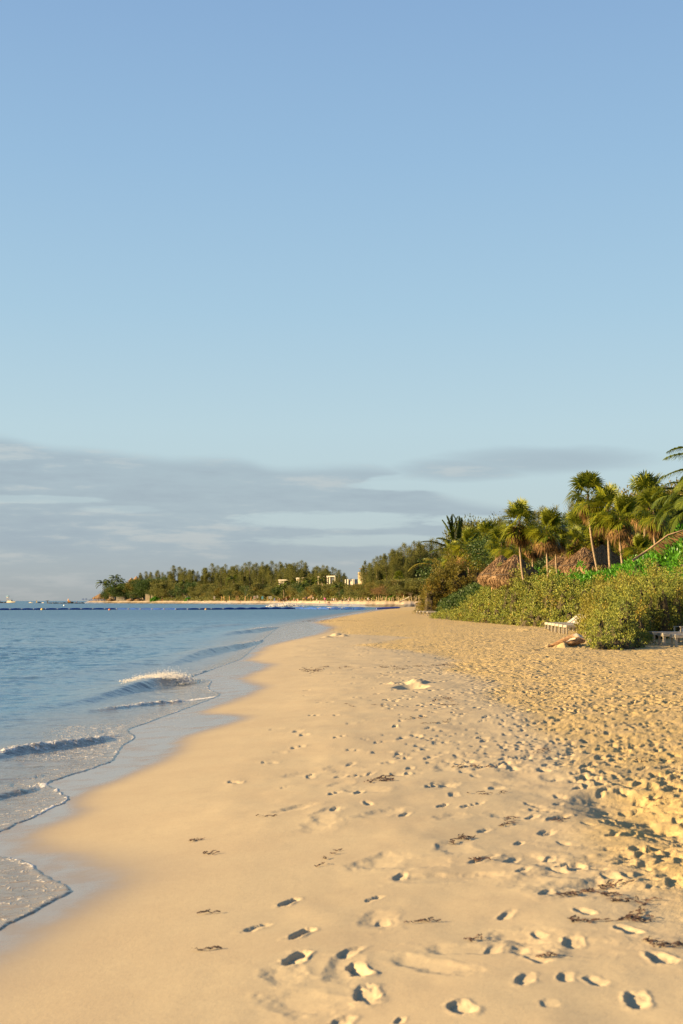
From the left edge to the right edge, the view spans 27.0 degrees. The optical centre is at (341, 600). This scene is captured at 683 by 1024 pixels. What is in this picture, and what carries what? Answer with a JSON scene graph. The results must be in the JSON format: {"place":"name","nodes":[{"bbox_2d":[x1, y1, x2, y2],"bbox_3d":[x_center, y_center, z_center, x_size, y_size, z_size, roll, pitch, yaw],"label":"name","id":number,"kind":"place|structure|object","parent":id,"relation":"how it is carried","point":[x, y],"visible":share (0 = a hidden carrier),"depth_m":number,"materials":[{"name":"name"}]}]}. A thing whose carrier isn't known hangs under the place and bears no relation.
{"place":"outdoors","nodes":[
{"label":"outdoors","id":0,"kind":"place"},
{"bbox_2d":[0,601,377,929],"bbox_3d":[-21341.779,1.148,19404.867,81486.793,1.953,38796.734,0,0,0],"label":"sea","id":1,"kind":"structure","parent":0,"point":[70,704],"depth_m":33.85,"materials":[{"name":"liquid"}]},
{"bbox_2d":[119,666,203,684],"bbox_3d":[-4.213,1.731,33.508,1.954,0.370,3.301,0,0,0],"label":"breaking wave foam","id":2,"kind":"object","parent":1,"relation":"on","point":[164,675],"visible":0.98,"depth_m":33.32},
{"bbox_2d":[0,607,399,609],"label":"floating barrier","id":3,"kind":"object","parent":1,"relation":"on","point":[242,608],"visible":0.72,"depth_m":316.21,"materials":[{"name":"plastic"}]},
{"bbox_2d":[266,601,343,607],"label":"breaker foam","id":4,"kind":"object","parent":1,"relation":"on","point":[285,605],"visible":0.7,"depth_m":468.80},
{"bbox_2d":[83,600,417,606],"bbox_3d":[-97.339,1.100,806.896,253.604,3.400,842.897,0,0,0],"label":"beach","id":5,"kind":"structure","parent":0,"point":[385,603],"depth_m":659.91,"materials":[{"name":"beige sand"}]},
{"bbox_2d":[351,595,419,601],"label":"pole fence","id":6,"kind":"object","parent":5,"relation":"on","point":[398,598],"visible":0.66,"depth_m":454.93,"materials":[{"name":"wood"}]},
{"bbox_2d":[97,598,408,600],"bbox_3d":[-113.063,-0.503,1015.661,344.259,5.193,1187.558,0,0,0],"label":"headland ground","id":7,"kind":"structure","parent":0,"point":[211,600],"depth_m":997.09,"materials":[{"name":"sand"}]},
{"bbox_2d":[106,587,128,598],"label":"broadleaf tree","id":8,"kind":"object","parent":7,"relation":"on","point":[120,594],"visible":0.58,"depth_m":1163.38,"materials":[{"name":"green plant"}]},
{"bbox_2d":[105,582,133,598],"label":"broadleaf tree","id":9,"kind":"object","parent":7,"relation":"on","point":[113,586],"visible":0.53,"depth_m":1169.42,"materials":[{"name":"green plant"}]},
{"bbox_2d":[128,578,155,591],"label":"broadleaf tree","id":10,"kind":"object","parent":7,"relation":"on","point":[136,582],"visible":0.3,"depth_m":1120.69,"materials":[{"name":"green plant"}]},
{"bbox_2d":[130,575,166,597],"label":"broadleaf tree","id":11,"kind":"object","parent":7,"relation":"on","point":[147,583],"visible":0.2,"depth_m":1110.33,"materials":[{"name":"green plant"}]},
{"bbox_2d":[148,579,177,597],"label":"broadleaf tree","id":12,"kind":"object","parent":7,"relation":"on","point":[150,590],"visible":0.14,"depth_m":1087.33,"materials":[{"name":"green plant"}]},
{"bbox_2d":[152,582,183,597],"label":"broadleaf tree","id":13,"kind":"object","parent":7,"relation":"on","point":[162,588],"visible":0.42,"depth_m":1064.38,"materials":[{"name":"green plant"}]},
{"bbox_2d":[166,566,182,583],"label":"casuarina tree","id":14,"kind":"object","parent":7,"relation":"on","point":[172,575],"visible":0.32,"depth_m":1099.21,"materials":[{"name":"green plant"}]},
{"bbox_2d":[167,581,200,598],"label":"broadleaf tree","id":15,"kind":"object","parent":7,"relation":"on","point":[184,591],"visible":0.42,"depth_m":1025.91,"materials":[{"name":"green plant"}]},
{"bbox_2d":[177,567,196,585],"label":"casuarina tree","id":16,"kind":"object","parent":7,"relation":"on","point":[181,572],"visible":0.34,"depth_m":1082.19,"materials":[{"name":"green plant"}]},
{"bbox_2d":[180,569,196,582],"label":"casuarina tree","id":17,"kind":"object","parent":7,"relation":"on","point":[190,577],"visible":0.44,"depth_m":1067.72,"materials":[{"name":"green plant"}]},
{"bbox_2d":[186,586,202,597],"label":"broadleaf tree","id":18,"kind":"object","parent":7,"relation":"on","point":[192,593],"visible":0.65,"depth_m":1004.38,"materials":[{"name":"green plant"}]},
{"bbox_2d":[196,568,210,587],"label":"casuarina tree","id":19,"kind":"object","parent":7,"relation":"on","point":[202,581],"visible":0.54,"depth_m":1010.98,"materials":[{"name":"green plant"}]},
{"bbox_2d":[194,583,217,592],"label":"broadleaf tree","id":20,"kind":"object","parent":7,"relation":"on","point":[204,588],"visible":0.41,"depth_m":967.55,"materials":[{"name":"green plant"}]},
{"bbox_2d":[203,586,224,597],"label":"broadleaf tree","id":21,"kind":"object","parent":7,"relation":"on","point":[211,594],"visible":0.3,"depth_m":943.36,"materials":[{"name":"green plant"}]},
{"bbox_2d":[213,567,227,586],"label":"casuarina tree","id":22,"kind":"object","parent":7,"relation":"on","point":[220,582],"visible":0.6,"depth_m":961.12,"materials":[{"name":"green plant"}]},
{"bbox_2d":[222,566,236,587],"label":"casuarina tree","id":23,"kind":"object","parent":7,"relation":"on","point":[227,576],"visible":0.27,"depth_m":929.60,"materials":[{"name":"green plant"}]},
{"bbox_2d":[223,583,252,596],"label":"broadleaf tree","id":24,"kind":"object","parent":7,"relation":"on","point":[235,587],"visible":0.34,"depth_m":885.40,"materials":[{"name":"green plant"}]},
{"bbox_2d":[235,562,259,587],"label":"casuarina tree","id":25,"kind":"object","parent":7,"relation":"on","point":[244,581],"visible":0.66,"depth_m":880.73,"materials":[{"name":"green plant"}]},
{"bbox_2d":[245,582,275,597],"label":"broadleaf tree","id":26,"kind":"object","parent":7,"relation":"on","point":[258,589],"visible":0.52,"depth_m":811.58,"materials":[{"name":"green plant"}]},
{"bbox_2d":[250,562,272,588],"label":"casuarina tree","id":27,"kind":"object","parent":7,"relation":"on","point":[261,581],"visible":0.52,"depth_m":847.67,"materials":[{"name":"green plant"}]},
{"bbox_2d":[263,563,283,584],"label":"casuarina tree","id":28,"kind":"object","parent":7,"relation":"on","point":[270,576],"visible":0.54,"depth_m":825.28,"materials":[{"name":"green plant"}]},
{"bbox_2d":[276,563,295,586],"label":"casuarina tree","id":29,"kind":"object","parent":7,"relation":"on","point":[280,574],"visible":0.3,"depth_m":801.56,"materials":[{"name":"green plant"}]},
{"bbox_2d":[149,593,425,600],"bbox_3d":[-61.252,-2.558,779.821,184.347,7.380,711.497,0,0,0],"label":"coastal scrub","id":30,"kind":"object","parent":7,"relation":"on","point":[242,598],"visible":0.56,"depth_m":745.11,"materials":[{"name":"green plant"}]},
{"bbox_2d":[282,563,304,587],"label":"casuarina tree","id":31,"kind":"object","parent":7,"relation":"on","point":[290,575],"visible":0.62,"depth_m":772.68,"materials":[{"name":"green plant"}]},
{"bbox_2d":[291,580,316,595],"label":"broadleaf tree","id":32,"kind":"object","parent":7,"relation":"on","point":[299,588],"visible":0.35,"depth_m":690.77,"materials":[{"name":"green plant"}]},
{"bbox_2d":[298,562,314,584],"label":"casuarina tree","id":33,"kind":"object","parent":7,"relation":"on","point":[306,572],"visible":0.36,"depth_m":726.49,"materials":[{"name":"green plant"}]},
{"bbox_2d":[317,565,331,584],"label":"casuarina tree","id":34,"kind":"object","parent":7,"relation":"on","point":[326,573],"visible":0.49,"depth_m":641.49,"materials":[{"name":"green plant"}]},
{"bbox_2d":[326,582,352,594],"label":"broadleaf tree","id":35,"kind":"object","parent":7,"relation":"on","point":[336,590],"visible":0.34,"depth_m":579.30,"materials":[{"name":"green plant"}]},
{"bbox_2d":[332,571,346,584],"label":"casuarina tree","id":36,"kind":"object","parent":7,"relation":"on","point":[337,579],"visible":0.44,"depth_m":605.88,"materials":[{"name":"green plant"}]},
{"bbox_2d":[351,583,372,598],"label":"broadleaf tree","id":37,"kind":"object","parent":7,"relation":"on","point":[362,592],"visible":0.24,"depth_m":488.70,"materials":[{"name":"green plant"}]},
{"bbox_2d":[357,563,375,597],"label":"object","id":38,"kind":"object","parent":7,"relation":"on","point":[362,573],"visible":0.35,"depth_m":493.32,"materials":[{"name":"white concrete"}]},
{"bbox_2d":[365,556,383,597],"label":"casuarina tree","id":39,"kind":"object","parent":7,"relation":"on","point":[378,575],"visible":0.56,"depth_m":480.80,"materials":[{"name":"green plant"}]},
{"bbox_2d":[378,549,404,578],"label":"casuarina tree","id":40,"kind":"object","parent":7,"relation":"on","point":[393,563],"visible":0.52,"depth_m":472.78,"materials":[{"name":"green plant"}]},
{"bbox_2d":[383,578,414,594],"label":"broadleaf tree","id":41,"kind":"object","parent":7,"relation":"on","point":[389,582],"visible":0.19,"depth_m":443.81,"materials":[{"name":"green plant"}]},
{"bbox_2d":[387,542,417,579],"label":"casuarina tree","id":42,"kind":"object","parent":7,"relation":"on","point":[407,574],"visible":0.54,"depth_m":471.56,"materials":[{"name":"green plant"}]},
{"bbox_2d":[381,577,427,597],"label":"broadleaf tree","id":43,"kind":"object","parent":7,"relation":"on","point":[412,586],"visible":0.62,"depth_m":436.75,"materials":[{"name":"green plant"}]},
{"bbox_2d":[404,541,427,577],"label":"casuarina tree","id":44,"kind":"object","parent":7,"relation":"on","point":[414,547],"visible":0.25,"depth_m":478.61,"materials":[{"name":"green plant"}]},
{"bbox_2d":[412,539,438,578],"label":"casuarina tree","id":45,"kind":"object","parent":7,"relation":"on","point":[435,554],"visible":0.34,"depth_m":475.52,"materials":[{"name":"green plant"}]},
{"bbox_2d":[0,607,682,1023],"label":"beach","id":46,"kind":"structure","parent":0,"point":[122,931],"depth_m":10.07,"materials":[{"name":"beige sand"}]},
{"bbox_2d":[189,617,682,956],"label":"seaweed wrack","id":47,"kind":"object","parent":46,"relation":"on","point":[633,916],"visible":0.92,"depth_m":7.99,"materials":[{"name":"brown plant"}]},
{"bbox_2d":[415,548,467,585],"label":"broadleaf tree","id":48,"kind":"object","parent":46,"relation":"on","point":[421,574],"visible":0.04,"depth_m":217.80,"materials":[{"name":"green plant"}]},
{"bbox_2d":[420,514,475,556],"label":"coconut palm","id":49,"kind":"object","parent":46,"relation":"on","point":[457,529],"visible":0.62,"depth_m":201.75,"materials":[{"name":"green plant"}]},
{"bbox_2d":[412,547,485,613],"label":"olive bush","id":50,"kind":"object","parent":46,"relation":"on","point":[444,583],"visible":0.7,"depth_m":176.09,"materials":[{"name":"green plant"}]},
{"bbox_2d":[429,596,469,618],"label":"sea lavender shrub","id":51,"kind":"object","parent":46,"relation":"on","point":[437,615],"visible":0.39,"depth_m":126.56,"materials":[{"name":"green plant"}]},
{"bbox_2d":[440,540,462,573],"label":"thatch palm","id":52,"kind":"object","parent":46,"relation":"on","point":[448,544],"visible":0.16,"depth_m":193.85,"materials":[{"name":"green plant"}]},
{"bbox_2d":[434,580,479,611],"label":"shaded shrub","id":53,"kind":"object","parent":46,"relation":"on","point":[440,604],"visible":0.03,"depth_m":150.01,"materials":[{"name":"green plant"}]},
{"bbox_2d":[446,526,481,574],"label":"thatch palm","id":54,"kind":"object","parent":46,"relation":"on","point":[466,532],"visible":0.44,"depth_m":188.93,"materials":[{"name":"green plant"}]},
{"bbox_2d":[441,585,490,620],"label":"sea lavender shrub","id":55,"kind":"object","parent":46,"relation":"on","point":[475,601],"visible":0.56,"depth_m":114.38,"materials":[{"name":"green plant"}]},
{"bbox_2d":[439,513,504,560],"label":"broadleaf tree","id":56,"kind":"object","parent":46,"relation":"on","point":[471,524],"visible":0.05,"depth_m":228.74,"materials":[{"name":"green plant"}]},
{"bbox_2d":[466,537,492,572],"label":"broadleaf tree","id":57,"kind":"object","parent":46,"relation":"on","point":[479,553],"visible":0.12,"depth_m":186.74,"materials":[{"name":"green plant"}]},
{"bbox_2d":[460,532,503,569],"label":"broadleaf tree","id":58,"kind":"object","parent":46,"relation":"on","point":[473,552],"visible":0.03,"depth_m":158.48,"materials":[{"name":"green plant"}]},
{"bbox_2d":[437,562,535,611],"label":"shaded shrub","id":59,"kind":"object","parent":46,"relation":"on","point":[452,601],"visible":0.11,"depth_m":136.42,"materials":[{"name":"green plant"}]},
{"bbox_2d":[474,519,498,557],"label":"thatch palm","id":60,"kind":"object","parent":46,"relation":"on","point":[484,527],"visible":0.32,"depth_m":196.13,"materials":[{"name":"green plant"}]},
{"bbox_2d":[476,555,506,588],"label":"thatched parasol","id":61,"kind":"object","parent":46,"relation":"on","point":[485,573],"visible":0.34,"depth_m":110.28,"materials":[{"name":"plant"}]},
{"bbox_2d":[467,562,520,622],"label":"sea lavender shrub","id":62,"kind":"object","parent":46,"relation":"on","point":[497,597],"visible":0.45,"depth_m":102.91,"materials":[{"name":"green plant"}]},
{"bbox_2d":[484,524,515,560],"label":"thatch palm","id":63,"kind":"object","parent":46,"relation":"on","point":[496,534],"visible":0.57,"depth_m":125.69,"materials":[{"name":"green plant"}]},
{"bbox_2d":[458,557,553,608],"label":"shaded shrub","id":64,"kind":"object","parent":46,"relation":"on","point":[541,565],"visible":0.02,"depth_m":123.74,"materials":[{"name":"green plant"}]},
{"bbox_2d":[486,555,538,589],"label":"thatched parasol","id":65,"kind":"object","parent":46,"relation":"on","point":[499,576],"visible":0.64,"depth_m":101.92,"materials":[{"name":"plant"}]},
{"bbox_2d":[500,535,534,562],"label":"thatch palm","id":66,"kind":"object","parent":46,"relation":"on","point":[508,552],"visible":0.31,"depth_m":115.72,"materials":[{"name":"green plant"}]},
{"bbox_2d":[497,496,543,585],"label":"thatch palm","id":67,"kind":"object","parent":46,"relation":"on","point":[518,511],"visible":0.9,"depth_m":98.75,"materials":[{"name":"green plant"}]},
{"bbox_2d":[487,558,561,624],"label":"sea lavender shrub","id":68,"kind":"object","parent":46,"relation":"on","point":[519,600],"visible":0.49,"depth_m":96.36,"materials":[{"name":"green plant"}]},
{"bbox_2d":[517,523,544,567],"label":"thatch palm","id":69,"kind":"object","parent":46,"relation":"on","point":[532,556],"visible":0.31,"depth_m":117.68,"materials":[{"name":"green plant"}]},
{"bbox_2d":[520,506,568,575],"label":"thatch palm","id":70,"kind":"object","parent":46,"relation":"on","point":[547,544],"visible":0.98,"depth_m":96.64,"materials":[{"name":"green plant"}]},
{"bbox_2d":[544,549,567,574],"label":"thatched parasol","id":71,"kind":"object","parent":46,"relation":"on","point":[560,560],"visible":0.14,"depth_m":111.03,"materials":[{"name":"plant"}]},
{"bbox_2d":[534,566,580,584],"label":"beach naupaka shrub","id":72,"kind":"object","parent":46,"relation":"on","point":[551,572],"visible":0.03,"depth_m":100.78,"materials":[{"name":"green plant"}]},
{"bbox_2d":[545,519,573,575],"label":"thatch palm","id":73,"kind":"object","parent":46,"relation":"on","point":[563,544],"visible":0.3,"depth_m":98.81,"materials":[{"name":"green plant"}]},
{"bbox_2d":[515,575,604,627],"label":"sea lavender shrub","id":74,"kind":"object","parent":46,"relation":"on","point":[563,607],"visible":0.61,"depth_m":86.00,"materials":[{"name":"green plant"}]},
{"bbox_2d":[543,633,584,647],"bbox_3d":[7.544,1.354,48.157,1.430,0.526,0.482,0,0,0],"label":"driftwood log","id":75,"kind":"object","parent":46,"relation":"on","point":[575,639],"visible":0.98,"depth_m":48.12,"materials":[{"name":"brown wood"}]},
{"bbox_2d":[536,567,612,612],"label":"sea lavender shrub","id":76,"kind":"object","parent":46,"relation":"on","point":[547,589],"visible":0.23,"depth_m":90.00,"materials":[{"name":"green plant"}]},
{"bbox_2d":[558,547,590,575],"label":"thatched parasol","id":77,"kind":"object","parent":46,"relation":"on","point":[569,563],"visible":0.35,"depth_m":105.24,"materials":[{"name":"plant"}]},
{"bbox_2d":[561,524,590,560],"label":"thatch palm","id":78,"kind":"object","parent":46,"relation":"on","point":[575,533],"visible":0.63,"depth_m":107.72,"materials":[{"name":"green plant"}]},
{"bbox_2d":[560,508,594,548],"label":"thatch palm","id":79,"kind":"object","parent":46,"relation":"on","point":[572,519],"visible":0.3,"depth_m":111.55,"materials":[{"name":"green plant"}]},
{"bbox_2d":[544,509,619,555],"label":"broadleaf tree","id":80,"kind":"object","parent":46,"relation":"on","point":[563,518],"visible":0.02,"depth_m":126.52,"materials":[{"name":"green plant"}]},
{"bbox_2d":[564,470,607,569],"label":"thatch palm","id":81,"kind":"object","parent":46,"relation":"on","point":[587,480],"visible":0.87,"depth_m":94.70,"materials":[{"name":"green plant"}]},
{"bbox_2d":[571,544,620,574],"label":"thatched parasol","id":82,"kind":"object","parent":46,"relation":"on","point":[601,551],"visible":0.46,"depth_m":97.97,"materials":[{"name":"plant"}]},
{"bbox_2d":[582,521,611,550],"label":"thatch palm","id":83,"kind":"object","parent":46,"relation":"on","point":[598,541],"visible":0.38,"depth_m":109.60,"materials":[{"name":"green plant"}]},
{"bbox_2d":[557,547,654,589],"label":"beach naupaka shrub","id":84,"kind":"object","parent":46,"relation":"on","point":[610,572],"visible":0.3,"depth_m":92.37,"materials":[{"name":"green plant"}]},
{"bbox_2d":[585,482,627,568],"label":"thatch palm","id":85,"kind":"object","parent":46,"relation":"on","point":[606,496],"visible":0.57,"depth_m":93.70,"materials":[{"name":"green plant"}]},
{"bbox_2d":[604,537,626,560],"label":"thatch palm","id":86,"kind":"object","parent":46,"relation":"on","point":[612,549],"visible":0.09,"depth_m":107.80,"materials":[{"name":"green plant"}]},
{"bbox_2d":[584,595,649,649],"bbox_3d":[9.426,1.336,48.701,2.277,3.117,6.241,0,0,9],"label":"sea lavender shrub","id":87,"kind":"object","parent":46,"relation":"on","point":[608,635],"visible":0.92,"depth_m":48.29,"materials":[{"name":"green plant"}]},
{"bbox_2d":[593,491,643,569],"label":"thatch palm","id":88,"kind":"object","parent":46,"relation":"on","point":[625,507],"visible":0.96,"depth_m":91.64,"materials":[{"name":"green plant"}]},
{"bbox_2d":[579,573,661,644],"bbox_3d":[10.937,1.141,55.170,3.153,4.572,9.416,0,0,12],"label":"sea lavender shrub","id":89,"kind":"object","parent":46,"relation":"on","point":[640,611],"visible":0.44,"depth_m":53.92,"materials":[{"name":"green plant"}]},
{"bbox_2d":[572,559,678,635],"bbox_3d":[13.124,-0.104,65.359,5.287,3.757,8.668,0,0,39],"label":"bay cedar shrub","id":90,"kind":"object","parent":46,"relation":"on","point":[585,601],"visible":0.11,"depth_m":64.47,"materials":[{"name":"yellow plant"}]},
{"bbox_2d":[613,515,649,556],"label":"thatch palm","id":91,"kind":"object","parent":46,"relation":"on","point":[629,542],"visible":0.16,"depth_m":103.60,"materials":[{"name":"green plant"}]},
{"bbox_2d":[617,532,649,560],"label":"thatch palm","id":92,"kind":"object","parent":46,"relation":"on","point":[640,542],"visible":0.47,"depth_m":89.80,"materials":[{"name":"green plant"}]},
{"bbox_2d":[603,539,682,638],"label":"sea lavender shrub","id":93,"kind":"object","parent":46,"relation":"on","point":[669,596],"visible":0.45,"depth_m":58.78,"materials":[{"name":"green plant"}]},
{"bbox_2d":[616,523,682,583],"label":"beach naupaka shrub","id":94,"kind":"object","parent":46,"relation":"on","point":[660,560],"visible":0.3,"depth_m":79.17,"materials":[{"name":"green plant"}]},
{"bbox_2d":[625,469,673,538],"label":"thatch palm","id":95,"kind":"object","parent":46,"relation":"on","point":[643,481],"visible":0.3,"depth_m":96.76,"materials":[{"name":"green plant"}]},
{"bbox_2d":[631,485,676,546],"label":"thatch palm","id":96,"kind":"object","parent":46,"relation":"on","point":[647,520],"visible":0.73,"depth_m":87.71,"materials":[{"name":"green plant"}]},
{"bbox_2d":[649,626,682,643],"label":"sunbed","id":97,"kind":"object","parent":46,"relation":"on","point":[674,631],"visible":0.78,"depth_m":52.80,"materials":[{"name":"plastic"}]},
{"bbox_2d":[651,481,682,547],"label":"coconut palm","id":98,"kind":"object","parent":46,"relation":"on","point":[679,514],"visible":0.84,"depth_m":81.68,"materials":[{"name":"green plant"}]},
{"bbox_2d":[655,492,682,534],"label":"thatch palm","id":99,"kind":"object","parent":46,"relation":"on","point":[674,501],"visible":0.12,"depth_m":95.60,"materials":[{"name":"green plant"}]},
{"bbox_2d":[656,446,682,508],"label":"coconut palm","id":100,"kind":"object","parent":46,"relation":"on","point":[679,488],"visible":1,"depth_m":65.94,"materials":[{"name":"green plant"}]},
{"bbox_2d":[657,633,682,644],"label":"sunbed","id":101,"kind":"object","parent":46,"relation":"on","point":[659,635],"visible":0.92,"depth_m":50.53,"materials":[{"name":"plastic"}]},
{"bbox_2d":[664,534,682,581],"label":"beach naupaka shrub","id":102,"kind":"object","parent":46,"relation":"on","point":[674,562],"visible":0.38,"depth_m":73.54,"materials":[{"name":"green plant"}]},
{"bbox_2d":[669,634,682,646],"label":"sunbed","id":103,"kind":"object","parent":46,"relation":"on","point":[675,636],"visible":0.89,"depth_m":48.49,"materials":[{"name":"plastic"}]},
{"bbox_2d":[0,0,682,600],"label":"sky","id":104,"kind":"structure","parent":0,"point":[319,283],"materials":[{"name":"blue"}]},
{"bbox_2d":[632,530,682,561],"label":"thatched roof","id":105,"kind":"object","parent":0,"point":[661,544],"visible":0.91,"depth_m":77.94,"materials":[{"name":"brown plant"}]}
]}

